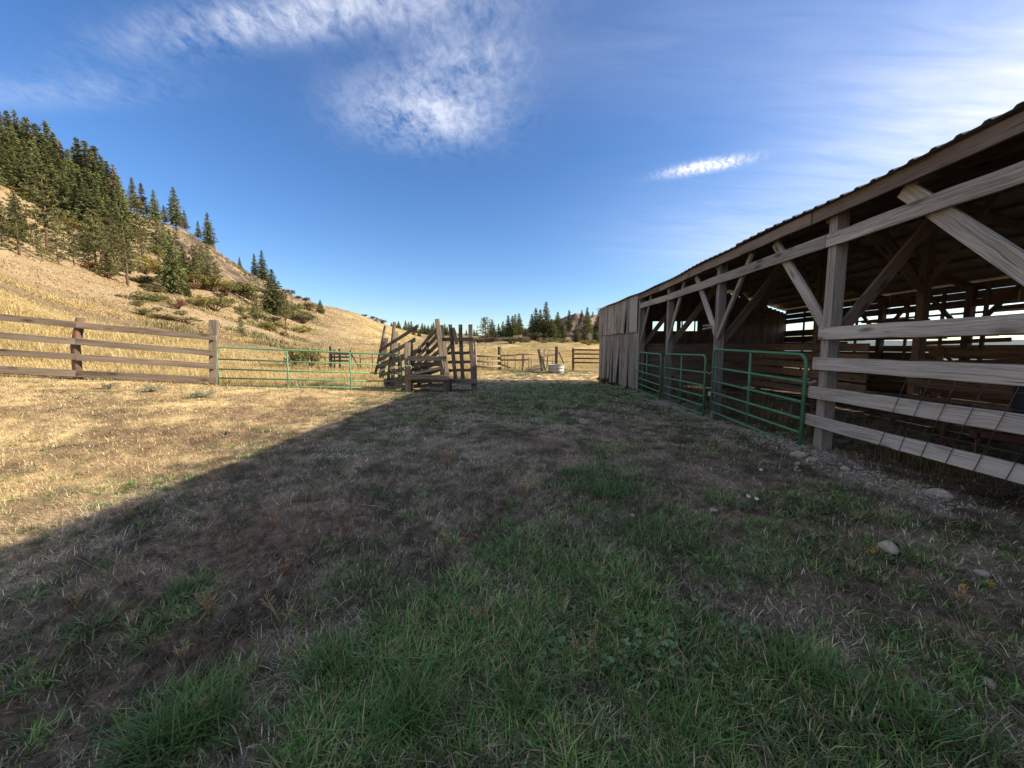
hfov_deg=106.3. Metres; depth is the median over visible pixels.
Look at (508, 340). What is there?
bush
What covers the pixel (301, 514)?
dry weed
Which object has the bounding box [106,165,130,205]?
fir tree
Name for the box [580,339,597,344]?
bush
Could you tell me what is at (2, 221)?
pine tree
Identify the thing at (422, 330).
conifer tree
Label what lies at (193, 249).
pine tree
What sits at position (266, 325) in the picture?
bush
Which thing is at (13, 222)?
pine tree
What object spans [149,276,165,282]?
bush
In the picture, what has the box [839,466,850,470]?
stone
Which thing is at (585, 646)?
dry weed
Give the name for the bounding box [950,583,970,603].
flowering weed
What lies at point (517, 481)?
dry weed
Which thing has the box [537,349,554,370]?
leaning post
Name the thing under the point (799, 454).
stone
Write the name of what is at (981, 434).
farm implement
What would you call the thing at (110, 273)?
bush
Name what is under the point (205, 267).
pine tree
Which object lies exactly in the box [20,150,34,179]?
fir tree
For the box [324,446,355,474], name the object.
flowering weed
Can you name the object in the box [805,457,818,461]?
stone
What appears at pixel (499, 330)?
conifer tree
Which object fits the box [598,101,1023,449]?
barn
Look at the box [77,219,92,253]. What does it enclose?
fir tree
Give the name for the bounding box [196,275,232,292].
bush
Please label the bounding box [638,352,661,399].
pipe gate
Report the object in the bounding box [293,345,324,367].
bush
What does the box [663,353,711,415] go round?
pipe gate
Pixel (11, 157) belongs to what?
fir tree
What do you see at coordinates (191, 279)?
bush
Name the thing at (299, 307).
bush
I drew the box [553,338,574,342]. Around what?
bush
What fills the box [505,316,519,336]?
conifer tree
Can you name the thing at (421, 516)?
dry weed
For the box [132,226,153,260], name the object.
pine tree
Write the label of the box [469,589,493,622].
dry weed
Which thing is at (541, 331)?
conifer tree
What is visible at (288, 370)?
pipe gate
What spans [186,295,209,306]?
bush
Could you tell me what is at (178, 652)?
dry weed
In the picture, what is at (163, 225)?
fir tree
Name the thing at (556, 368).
stock tank
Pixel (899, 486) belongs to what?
dry weed
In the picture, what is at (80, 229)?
pine tree
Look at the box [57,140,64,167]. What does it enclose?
fir tree
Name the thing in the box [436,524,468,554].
dry weed
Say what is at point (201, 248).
pine tree
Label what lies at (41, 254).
pine tree
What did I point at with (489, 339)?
bush
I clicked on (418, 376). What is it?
loading chute
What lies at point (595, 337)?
conifer tree
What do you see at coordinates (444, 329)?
conifer tree
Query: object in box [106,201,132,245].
fir tree
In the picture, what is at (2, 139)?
fir tree
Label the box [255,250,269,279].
conifer tree
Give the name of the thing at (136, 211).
pine tree
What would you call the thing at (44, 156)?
fir tree
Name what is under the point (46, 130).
fir tree
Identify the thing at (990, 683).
stone
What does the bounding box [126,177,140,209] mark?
conifer tree
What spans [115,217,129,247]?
pine tree
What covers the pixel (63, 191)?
fir tree
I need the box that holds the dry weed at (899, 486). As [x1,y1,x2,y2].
[881,474,923,497]
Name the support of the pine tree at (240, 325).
on the ground at (350, 441)
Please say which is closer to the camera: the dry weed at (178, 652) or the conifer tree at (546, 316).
the dry weed at (178, 652)
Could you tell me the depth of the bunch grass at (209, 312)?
71.56 m
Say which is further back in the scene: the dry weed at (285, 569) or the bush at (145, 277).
the bush at (145, 277)
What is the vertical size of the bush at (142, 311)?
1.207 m
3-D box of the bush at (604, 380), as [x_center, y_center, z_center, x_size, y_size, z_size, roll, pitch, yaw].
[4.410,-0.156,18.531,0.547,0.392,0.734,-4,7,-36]
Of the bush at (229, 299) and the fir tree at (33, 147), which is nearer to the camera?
the bush at (229, 299)
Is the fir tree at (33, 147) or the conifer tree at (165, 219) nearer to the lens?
the fir tree at (33, 147)
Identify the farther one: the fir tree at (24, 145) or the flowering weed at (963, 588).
the fir tree at (24, 145)
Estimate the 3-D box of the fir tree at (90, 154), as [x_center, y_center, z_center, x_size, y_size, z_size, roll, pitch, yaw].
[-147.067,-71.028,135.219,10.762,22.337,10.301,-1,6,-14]
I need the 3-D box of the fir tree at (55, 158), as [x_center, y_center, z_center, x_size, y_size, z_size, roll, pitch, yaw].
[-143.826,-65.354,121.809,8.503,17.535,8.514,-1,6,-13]
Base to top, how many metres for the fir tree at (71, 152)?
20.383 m
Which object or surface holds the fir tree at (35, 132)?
on the ground at (350, 441)
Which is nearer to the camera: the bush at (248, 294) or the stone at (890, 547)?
the stone at (890, 547)
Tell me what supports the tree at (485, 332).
on the ground at (350, 441)
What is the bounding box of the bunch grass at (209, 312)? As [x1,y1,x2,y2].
[0,186,485,353]
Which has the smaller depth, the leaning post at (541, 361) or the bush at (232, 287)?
the leaning post at (541, 361)
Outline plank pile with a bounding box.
[851,359,1015,404]
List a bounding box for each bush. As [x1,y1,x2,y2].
[6,184,25,192]
[17,191,39,198]
[58,215,82,228]
[80,261,102,271]
[86,265,121,278]
[110,291,159,300]
[125,278,154,283]
[128,300,146,306]
[131,307,156,315]
[132,258,162,274]
[137,275,154,282]
[137,283,154,287]
[138,253,173,271]
[138,313,180,319]
[143,293,168,301]
[146,287,166,293]
[147,285,163,291]
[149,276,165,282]
[151,307,162,310]
[153,261,186,274]
[166,299,187,309]
[167,315,202,322]
[173,310,187,315]
[186,271,214,288]
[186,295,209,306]
[188,282,201,289]
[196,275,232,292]
[196,295,234,311]
[210,294,235,307]
[212,292,230,296]
[218,281,241,293]
[223,281,247,293]
[231,280,262,295]
[233,309,250,315]
[236,287,267,300]
[239,315,251,319]
[259,318,285,331]
[261,316,282,322]
[275,301,305,312]
[283,345,313,366]
[286,289,295,294]
[288,307,310,318]
[291,314,316,323]
[291,325,313,332]
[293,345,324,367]
[302,302,320,310]
[473,339,484,342]
[478,336,498,341]
[499,336,523,343]
[517,337,530,342]
[522,332,542,339]
[534,337,558,342]
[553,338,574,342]
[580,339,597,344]
[596,377,608,383]
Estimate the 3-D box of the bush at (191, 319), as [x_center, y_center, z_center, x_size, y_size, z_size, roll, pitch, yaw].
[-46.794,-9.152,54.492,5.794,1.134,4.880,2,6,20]
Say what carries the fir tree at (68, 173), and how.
on the ground at (350, 441)
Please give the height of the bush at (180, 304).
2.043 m
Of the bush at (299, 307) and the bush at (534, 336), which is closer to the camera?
the bush at (299, 307)
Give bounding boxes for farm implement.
[940,422,1023,450]
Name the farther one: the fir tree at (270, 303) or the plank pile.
the fir tree at (270, 303)
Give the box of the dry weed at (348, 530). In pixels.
[337,522,352,539]
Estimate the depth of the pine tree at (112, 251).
82.17 m
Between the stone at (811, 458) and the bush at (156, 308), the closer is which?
the stone at (811, 458)
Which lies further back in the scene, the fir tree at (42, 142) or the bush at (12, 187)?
the fir tree at (42, 142)
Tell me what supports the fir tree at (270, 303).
on the ground at (350, 441)
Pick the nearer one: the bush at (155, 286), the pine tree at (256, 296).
the bush at (155, 286)
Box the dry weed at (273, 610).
[259,589,296,625]
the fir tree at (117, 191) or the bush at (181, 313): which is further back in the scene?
the fir tree at (117, 191)
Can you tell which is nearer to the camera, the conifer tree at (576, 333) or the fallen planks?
the fallen planks
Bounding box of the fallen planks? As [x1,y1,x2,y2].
[526,364,543,370]
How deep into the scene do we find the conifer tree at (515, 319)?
195.42 m
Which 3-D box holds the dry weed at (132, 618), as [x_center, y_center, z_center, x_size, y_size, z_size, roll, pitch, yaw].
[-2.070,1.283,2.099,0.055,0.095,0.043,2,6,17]
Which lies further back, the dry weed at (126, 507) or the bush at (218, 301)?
the bush at (218, 301)
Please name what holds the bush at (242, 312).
on the ground at (350, 441)
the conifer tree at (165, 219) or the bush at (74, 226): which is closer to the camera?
the bush at (74, 226)
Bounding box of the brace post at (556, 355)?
[555,347,563,363]
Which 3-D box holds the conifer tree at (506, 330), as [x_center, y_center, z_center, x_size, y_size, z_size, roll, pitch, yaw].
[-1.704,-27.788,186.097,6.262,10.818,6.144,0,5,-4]
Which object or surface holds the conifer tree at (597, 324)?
on the ground at (350, 441)
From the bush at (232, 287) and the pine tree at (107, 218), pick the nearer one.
the pine tree at (107, 218)
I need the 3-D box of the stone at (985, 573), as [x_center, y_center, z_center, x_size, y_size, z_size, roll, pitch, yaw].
[3.127,1.260,2.551,0.086,0.043,0.087,3,1,32]
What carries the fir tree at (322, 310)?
on the ground at (350, 441)
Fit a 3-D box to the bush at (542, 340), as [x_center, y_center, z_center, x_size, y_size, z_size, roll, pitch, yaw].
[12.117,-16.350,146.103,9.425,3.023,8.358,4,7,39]
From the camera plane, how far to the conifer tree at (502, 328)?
189.73 m
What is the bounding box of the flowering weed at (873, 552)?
[864,546,877,557]
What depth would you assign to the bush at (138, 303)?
54.93 m
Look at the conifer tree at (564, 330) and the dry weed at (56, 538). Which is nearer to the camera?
the dry weed at (56, 538)
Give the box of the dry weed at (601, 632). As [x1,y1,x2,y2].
[584,619,602,638]
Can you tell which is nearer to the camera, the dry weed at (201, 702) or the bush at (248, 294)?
the dry weed at (201, 702)
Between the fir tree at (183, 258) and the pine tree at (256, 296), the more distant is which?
the fir tree at (183, 258)
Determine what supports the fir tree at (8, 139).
on the ground at (350, 441)
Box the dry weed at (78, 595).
[65,584,88,604]
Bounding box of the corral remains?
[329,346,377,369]
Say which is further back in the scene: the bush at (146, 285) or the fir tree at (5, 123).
the fir tree at (5, 123)
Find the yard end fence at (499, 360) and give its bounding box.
[477,347,538,369]
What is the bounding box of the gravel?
[592,382,1023,549]
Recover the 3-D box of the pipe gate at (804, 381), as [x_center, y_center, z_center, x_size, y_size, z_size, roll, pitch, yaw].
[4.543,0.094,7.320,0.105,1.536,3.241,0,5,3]
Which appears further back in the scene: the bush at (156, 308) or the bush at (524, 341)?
the bush at (524, 341)
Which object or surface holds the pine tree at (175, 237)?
on the ground at (350, 441)
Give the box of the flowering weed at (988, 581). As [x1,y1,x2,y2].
[986,579,995,591]
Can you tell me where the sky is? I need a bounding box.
[0,0,1023,340]
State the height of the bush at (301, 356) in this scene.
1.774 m
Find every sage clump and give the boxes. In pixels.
[100,383,116,388]
[141,385,166,391]
[188,390,216,397]
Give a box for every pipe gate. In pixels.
[217,346,402,390]
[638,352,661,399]
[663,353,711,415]
[710,348,815,444]
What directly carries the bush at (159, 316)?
on the ground at (350, 441)
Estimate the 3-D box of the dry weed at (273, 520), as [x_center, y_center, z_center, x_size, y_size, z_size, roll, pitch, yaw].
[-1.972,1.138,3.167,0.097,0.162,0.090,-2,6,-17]
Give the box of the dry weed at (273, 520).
[268,510,279,529]
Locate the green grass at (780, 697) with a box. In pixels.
[0,369,1023,767]
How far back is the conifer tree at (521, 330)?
196.90 m
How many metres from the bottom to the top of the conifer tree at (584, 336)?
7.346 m
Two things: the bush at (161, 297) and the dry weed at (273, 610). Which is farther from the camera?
the bush at (161, 297)
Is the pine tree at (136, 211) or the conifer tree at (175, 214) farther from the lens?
the conifer tree at (175, 214)
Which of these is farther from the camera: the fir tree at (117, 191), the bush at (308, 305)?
the bush at (308, 305)
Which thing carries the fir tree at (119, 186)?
on the ground at (350, 441)
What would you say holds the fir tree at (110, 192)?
on the ground at (350, 441)
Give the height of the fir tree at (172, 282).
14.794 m
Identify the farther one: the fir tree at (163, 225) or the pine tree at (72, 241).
the fir tree at (163, 225)
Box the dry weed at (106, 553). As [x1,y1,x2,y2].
[64,546,110,568]
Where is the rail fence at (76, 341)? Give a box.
[0,314,218,384]
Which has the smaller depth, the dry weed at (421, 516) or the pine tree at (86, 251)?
the dry weed at (421, 516)
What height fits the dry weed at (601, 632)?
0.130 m
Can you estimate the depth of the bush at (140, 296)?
60.84 m
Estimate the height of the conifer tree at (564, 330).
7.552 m
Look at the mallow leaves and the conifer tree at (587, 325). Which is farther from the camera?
the conifer tree at (587, 325)
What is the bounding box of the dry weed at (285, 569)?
[275,551,291,573]
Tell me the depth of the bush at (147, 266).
95.35 m
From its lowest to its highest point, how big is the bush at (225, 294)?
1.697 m
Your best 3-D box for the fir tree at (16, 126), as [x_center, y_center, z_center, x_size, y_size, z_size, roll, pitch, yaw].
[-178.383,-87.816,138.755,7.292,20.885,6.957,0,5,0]
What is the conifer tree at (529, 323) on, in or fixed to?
on the ground at (350, 441)
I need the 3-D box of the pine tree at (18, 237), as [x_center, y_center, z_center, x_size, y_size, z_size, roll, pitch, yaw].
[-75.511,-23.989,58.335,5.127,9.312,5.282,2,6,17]
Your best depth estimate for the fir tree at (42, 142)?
135.56 m
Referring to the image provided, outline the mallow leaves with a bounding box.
[524,543,764,698]
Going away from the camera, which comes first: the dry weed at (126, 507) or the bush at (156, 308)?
the dry weed at (126, 507)
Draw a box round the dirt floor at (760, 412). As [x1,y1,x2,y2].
[644,380,1023,502]
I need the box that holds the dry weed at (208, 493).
[201,486,215,500]
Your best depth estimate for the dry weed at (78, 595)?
2.27 m
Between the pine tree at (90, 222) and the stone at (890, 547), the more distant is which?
the pine tree at (90, 222)
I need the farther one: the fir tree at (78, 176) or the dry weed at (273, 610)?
the fir tree at (78, 176)
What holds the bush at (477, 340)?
on the ground at (350, 441)
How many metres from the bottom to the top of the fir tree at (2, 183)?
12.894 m
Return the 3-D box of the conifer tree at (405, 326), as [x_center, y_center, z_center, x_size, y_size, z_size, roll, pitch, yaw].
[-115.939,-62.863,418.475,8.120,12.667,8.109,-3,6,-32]
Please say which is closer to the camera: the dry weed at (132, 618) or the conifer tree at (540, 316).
the dry weed at (132, 618)
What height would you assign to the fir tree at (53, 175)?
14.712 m
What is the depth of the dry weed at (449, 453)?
4.73 m
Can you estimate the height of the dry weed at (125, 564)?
0.228 m
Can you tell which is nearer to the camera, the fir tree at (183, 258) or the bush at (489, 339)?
the fir tree at (183, 258)
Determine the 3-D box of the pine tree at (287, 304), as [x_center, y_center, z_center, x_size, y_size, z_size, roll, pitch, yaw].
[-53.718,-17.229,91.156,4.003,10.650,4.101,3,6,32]
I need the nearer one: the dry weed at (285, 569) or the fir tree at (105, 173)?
the dry weed at (285, 569)
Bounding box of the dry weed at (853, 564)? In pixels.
[844,557,868,569]
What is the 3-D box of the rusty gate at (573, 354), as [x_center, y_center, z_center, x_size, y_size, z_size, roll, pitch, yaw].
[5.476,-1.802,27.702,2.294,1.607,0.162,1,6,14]
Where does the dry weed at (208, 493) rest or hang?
on the ground at (350, 441)
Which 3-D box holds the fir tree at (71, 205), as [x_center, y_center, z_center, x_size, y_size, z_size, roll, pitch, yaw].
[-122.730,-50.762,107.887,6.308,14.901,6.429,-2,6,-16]
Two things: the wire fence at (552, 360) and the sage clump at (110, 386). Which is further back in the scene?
the wire fence at (552, 360)
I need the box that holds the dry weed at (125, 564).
[94,555,143,585]
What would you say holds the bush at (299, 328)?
on the ground at (350, 441)
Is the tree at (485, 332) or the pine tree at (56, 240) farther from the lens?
the tree at (485, 332)
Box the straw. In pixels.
[195,593,224,625]
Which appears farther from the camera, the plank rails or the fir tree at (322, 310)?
the fir tree at (322, 310)
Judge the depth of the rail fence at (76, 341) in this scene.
10.41 m
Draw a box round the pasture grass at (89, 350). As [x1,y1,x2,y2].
[0,273,598,389]
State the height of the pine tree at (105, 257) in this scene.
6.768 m
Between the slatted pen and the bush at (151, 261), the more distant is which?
the bush at (151, 261)
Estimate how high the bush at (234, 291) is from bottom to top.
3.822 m
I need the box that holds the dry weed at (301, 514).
[294,503,310,516]
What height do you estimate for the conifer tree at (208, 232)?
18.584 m
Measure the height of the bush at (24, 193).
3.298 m
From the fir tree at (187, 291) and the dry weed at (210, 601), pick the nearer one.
the dry weed at (210, 601)
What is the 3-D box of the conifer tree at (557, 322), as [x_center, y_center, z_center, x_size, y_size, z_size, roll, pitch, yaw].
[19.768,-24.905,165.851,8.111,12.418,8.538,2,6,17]
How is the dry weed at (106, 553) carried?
on the ground at (350, 441)
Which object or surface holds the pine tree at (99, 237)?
on the ground at (350, 441)
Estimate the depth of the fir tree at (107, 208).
107.36 m
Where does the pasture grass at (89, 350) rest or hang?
on the ground at (350, 441)
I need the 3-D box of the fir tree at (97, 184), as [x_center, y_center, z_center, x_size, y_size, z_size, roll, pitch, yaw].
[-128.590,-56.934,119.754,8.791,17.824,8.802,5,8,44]
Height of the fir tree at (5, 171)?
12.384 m
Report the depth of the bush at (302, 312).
127.52 m
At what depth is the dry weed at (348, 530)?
3.01 m
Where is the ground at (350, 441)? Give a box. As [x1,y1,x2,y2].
[0,183,1023,767]
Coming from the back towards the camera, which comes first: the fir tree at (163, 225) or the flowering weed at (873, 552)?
the fir tree at (163, 225)
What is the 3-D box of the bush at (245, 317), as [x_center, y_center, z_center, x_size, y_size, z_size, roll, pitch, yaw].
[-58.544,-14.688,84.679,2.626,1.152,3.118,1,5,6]
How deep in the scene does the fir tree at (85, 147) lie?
135.23 m
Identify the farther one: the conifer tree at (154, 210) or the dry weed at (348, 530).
the conifer tree at (154, 210)
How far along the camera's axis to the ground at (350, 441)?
3.58 m
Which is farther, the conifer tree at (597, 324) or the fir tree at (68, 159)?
the conifer tree at (597, 324)
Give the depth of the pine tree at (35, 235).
67.73 m
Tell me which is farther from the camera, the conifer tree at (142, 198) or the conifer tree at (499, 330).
the conifer tree at (499, 330)
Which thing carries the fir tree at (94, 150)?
on the ground at (350, 441)
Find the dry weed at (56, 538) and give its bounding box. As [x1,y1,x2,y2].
[52,534,59,548]
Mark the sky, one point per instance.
(454, 162)
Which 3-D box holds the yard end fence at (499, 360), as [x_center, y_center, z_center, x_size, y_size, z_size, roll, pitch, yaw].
[-0.385,-1.725,27.468,4.585,1.897,0.763,-1,5,-8]
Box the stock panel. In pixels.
[879,378,1023,480]
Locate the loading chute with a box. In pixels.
[374,319,449,391]
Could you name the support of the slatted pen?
on the ground at (350, 441)
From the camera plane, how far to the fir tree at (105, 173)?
133.84 m
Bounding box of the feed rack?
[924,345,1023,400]
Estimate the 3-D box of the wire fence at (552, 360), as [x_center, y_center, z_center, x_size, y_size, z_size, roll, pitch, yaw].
[3.334,-1.827,28.190,2.133,1.433,0.350,2,6,21]
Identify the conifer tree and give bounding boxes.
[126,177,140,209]
[134,182,150,214]
[146,190,163,221]
[161,205,167,223]
[164,186,185,227]
[179,210,190,229]
[194,221,203,237]
[200,213,218,246]
[250,254,258,275]
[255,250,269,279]
[402,320,407,329]
[418,324,425,333]
[443,324,448,335]
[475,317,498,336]
[487,320,497,336]
[496,324,500,336]
[497,321,504,336]
[502,315,512,336]
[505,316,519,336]
[513,315,520,330]
[516,314,524,334]
[526,314,532,332]
[528,308,539,336]
[534,309,542,332]
[534,320,552,338]
[537,302,550,335]
[542,319,563,339]
[553,312,564,338]
[560,323,568,337]
[565,310,572,328]
[570,324,580,341]
[577,327,590,340]
[580,307,593,333]
[590,328,599,343]
[592,310,599,331]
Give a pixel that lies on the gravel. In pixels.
(854, 467)
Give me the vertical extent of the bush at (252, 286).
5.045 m
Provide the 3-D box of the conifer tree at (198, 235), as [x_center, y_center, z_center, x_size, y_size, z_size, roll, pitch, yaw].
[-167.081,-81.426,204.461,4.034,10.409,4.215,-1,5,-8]
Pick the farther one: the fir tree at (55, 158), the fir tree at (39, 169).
the fir tree at (55, 158)
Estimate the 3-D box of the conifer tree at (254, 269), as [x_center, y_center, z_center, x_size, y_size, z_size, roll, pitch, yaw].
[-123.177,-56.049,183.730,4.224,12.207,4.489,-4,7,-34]
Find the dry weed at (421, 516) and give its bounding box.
[416,505,426,523]
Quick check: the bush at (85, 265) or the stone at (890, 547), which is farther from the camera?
the bush at (85, 265)
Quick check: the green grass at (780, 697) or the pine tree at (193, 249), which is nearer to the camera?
the green grass at (780, 697)
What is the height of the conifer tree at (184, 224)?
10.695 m
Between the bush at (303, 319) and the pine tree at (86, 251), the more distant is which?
the bush at (303, 319)
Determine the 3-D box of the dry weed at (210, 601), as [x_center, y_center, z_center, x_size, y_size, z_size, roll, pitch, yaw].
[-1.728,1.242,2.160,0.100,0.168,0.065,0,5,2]
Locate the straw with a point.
(206, 611)
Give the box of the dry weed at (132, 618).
[126,610,139,623]
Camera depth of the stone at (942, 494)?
3.86 m
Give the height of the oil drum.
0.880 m
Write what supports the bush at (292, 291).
on the ground at (350, 441)
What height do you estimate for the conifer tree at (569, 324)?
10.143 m
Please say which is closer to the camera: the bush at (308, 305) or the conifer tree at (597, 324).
the bush at (308, 305)
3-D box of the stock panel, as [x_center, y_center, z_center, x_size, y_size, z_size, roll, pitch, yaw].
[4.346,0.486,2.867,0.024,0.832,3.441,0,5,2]
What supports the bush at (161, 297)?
on the ground at (350, 441)
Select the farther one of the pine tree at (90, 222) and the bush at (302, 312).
the bush at (302, 312)
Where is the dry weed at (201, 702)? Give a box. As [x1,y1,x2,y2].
[188,695,214,711]
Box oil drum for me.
[1010,387,1023,413]
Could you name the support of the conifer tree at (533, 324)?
on the ground at (350, 441)
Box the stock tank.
[548,364,563,373]
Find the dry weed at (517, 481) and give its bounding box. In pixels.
[514,470,534,498]
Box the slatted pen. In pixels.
[442,324,477,390]
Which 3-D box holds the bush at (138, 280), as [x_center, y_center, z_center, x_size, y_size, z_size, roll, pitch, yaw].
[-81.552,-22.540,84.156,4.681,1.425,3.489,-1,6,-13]
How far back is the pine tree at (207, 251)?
136.26 m
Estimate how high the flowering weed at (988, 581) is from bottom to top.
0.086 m
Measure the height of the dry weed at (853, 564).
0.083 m
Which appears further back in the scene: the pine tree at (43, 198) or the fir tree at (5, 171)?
the fir tree at (5, 171)
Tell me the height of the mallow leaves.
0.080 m
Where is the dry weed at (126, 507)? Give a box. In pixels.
[115,500,136,519]
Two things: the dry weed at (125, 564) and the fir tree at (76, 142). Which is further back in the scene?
the fir tree at (76, 142)
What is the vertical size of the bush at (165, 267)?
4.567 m
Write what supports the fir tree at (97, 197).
on the ground at (350, 441)
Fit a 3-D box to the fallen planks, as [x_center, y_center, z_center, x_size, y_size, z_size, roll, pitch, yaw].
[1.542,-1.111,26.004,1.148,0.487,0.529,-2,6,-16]
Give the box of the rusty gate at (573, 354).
[572,348,598,368]
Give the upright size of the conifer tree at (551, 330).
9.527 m
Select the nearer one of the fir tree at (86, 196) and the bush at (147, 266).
the bush at (147, 266)
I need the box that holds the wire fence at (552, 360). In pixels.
[543,349,571,368]
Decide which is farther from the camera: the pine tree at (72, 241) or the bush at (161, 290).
the bush at (161, 290)
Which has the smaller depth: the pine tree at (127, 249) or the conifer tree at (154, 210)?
the pine tree at (127, 249)
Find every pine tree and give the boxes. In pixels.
[0,193,45,255]
[0,198,11,242]
[2,190,31,238]
[8,172,75,255]
[28,223,44,247]
[31,236,49,261]
[43,211,75,264]
[59,225,85,264]
[74,208,116,262]
[75,227,88,256]
[76,237,100,268]
[87,225,108,259]
[96,212,120,245]
[97,221,150,285]
[97,233,131,272]
[99,242,112,268]
[114,232,140,265]
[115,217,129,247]
[123,198,159,249]
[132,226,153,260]
[142,217,171,259]
[164,230,187,257]
[186,244,202,282]
[189,244,213,277]
[198,259,215,290]
[203,243,214,265]
[208,261,222,292]
[234,317,247,336]
[247,293,267,320]
[276,289,294,331]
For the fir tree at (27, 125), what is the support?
on the ground at (350, 441)
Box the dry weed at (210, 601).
[193,592,216,614]
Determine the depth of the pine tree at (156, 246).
109.45 m
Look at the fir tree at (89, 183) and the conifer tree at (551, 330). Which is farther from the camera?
the conifer tree at (551, 330)
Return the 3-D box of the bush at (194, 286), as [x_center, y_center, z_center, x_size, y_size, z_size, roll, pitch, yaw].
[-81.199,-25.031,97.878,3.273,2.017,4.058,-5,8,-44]
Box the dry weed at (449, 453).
[440,446,452,469]
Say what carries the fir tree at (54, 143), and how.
on the ground at (350, 441)
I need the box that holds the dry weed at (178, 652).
[172,638,189,662]
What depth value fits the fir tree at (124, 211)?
120.74 m
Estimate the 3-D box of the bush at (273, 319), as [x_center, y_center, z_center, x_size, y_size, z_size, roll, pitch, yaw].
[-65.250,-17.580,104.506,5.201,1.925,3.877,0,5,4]
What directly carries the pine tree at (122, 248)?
on the ground at (350, 441)
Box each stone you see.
[789,450,808,458]
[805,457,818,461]
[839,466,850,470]
[876,540,898,554]
[924,488,954,499]
[972,569,990,577]
[980,676,998,688]
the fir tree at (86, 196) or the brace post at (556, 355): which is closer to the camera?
the brace post at (556, 355)
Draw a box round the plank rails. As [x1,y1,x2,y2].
[805,313,1023,484]
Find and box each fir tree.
[0,110,21,151]
[0,125,32,175]
[0,126,5,150]
[0,140,21,186]
[0,168,9,189]
[2,142,27,191]
[8,109,23,135]
[16,117,32,144]
[16,137,34,171]
[16,153,57,204]
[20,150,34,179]
[26,122,43,151]
[27,140,45,172]
[30,120,58,154]
[36,144,57,168]
[37,133,47,155]
[39,163,62,207]
[41,132,67,169]
[46,148,71,186]
[49,170,72,217]
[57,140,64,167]
[60,161,75,193]
[62,149,76,183]
[63,175,85,223]
[66,137,84,175]
[69,146,80,167]
[69,181,102,232]
[70,163,84,194]
[72,140,96,183]
[77,167,94,204]
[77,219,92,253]
[80,148,102,188]
[82,146,101,177]
[89,188,105,226]
[90,171,110,204]
[90,194,118,241]
[92,156,104,181]
[97,161,134,220]
[100,178,118,214]
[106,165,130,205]
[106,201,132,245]
[111,189,133,227]
[112,175,137,222]
[117,197,138,237]
[155,229,187,294]
[158,222,169,253]
[176,245,192,277]
[182,277,193,296]
[257,269,289,315]
[315,300,324,313]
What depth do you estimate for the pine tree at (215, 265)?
100.50 m
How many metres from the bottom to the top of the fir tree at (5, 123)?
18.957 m
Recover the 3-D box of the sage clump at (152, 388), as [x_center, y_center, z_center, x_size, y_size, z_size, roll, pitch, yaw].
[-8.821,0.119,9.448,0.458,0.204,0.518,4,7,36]
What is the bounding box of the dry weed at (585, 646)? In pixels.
[570,635,598,659]
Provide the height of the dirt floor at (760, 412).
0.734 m
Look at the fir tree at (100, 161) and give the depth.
135.48 m

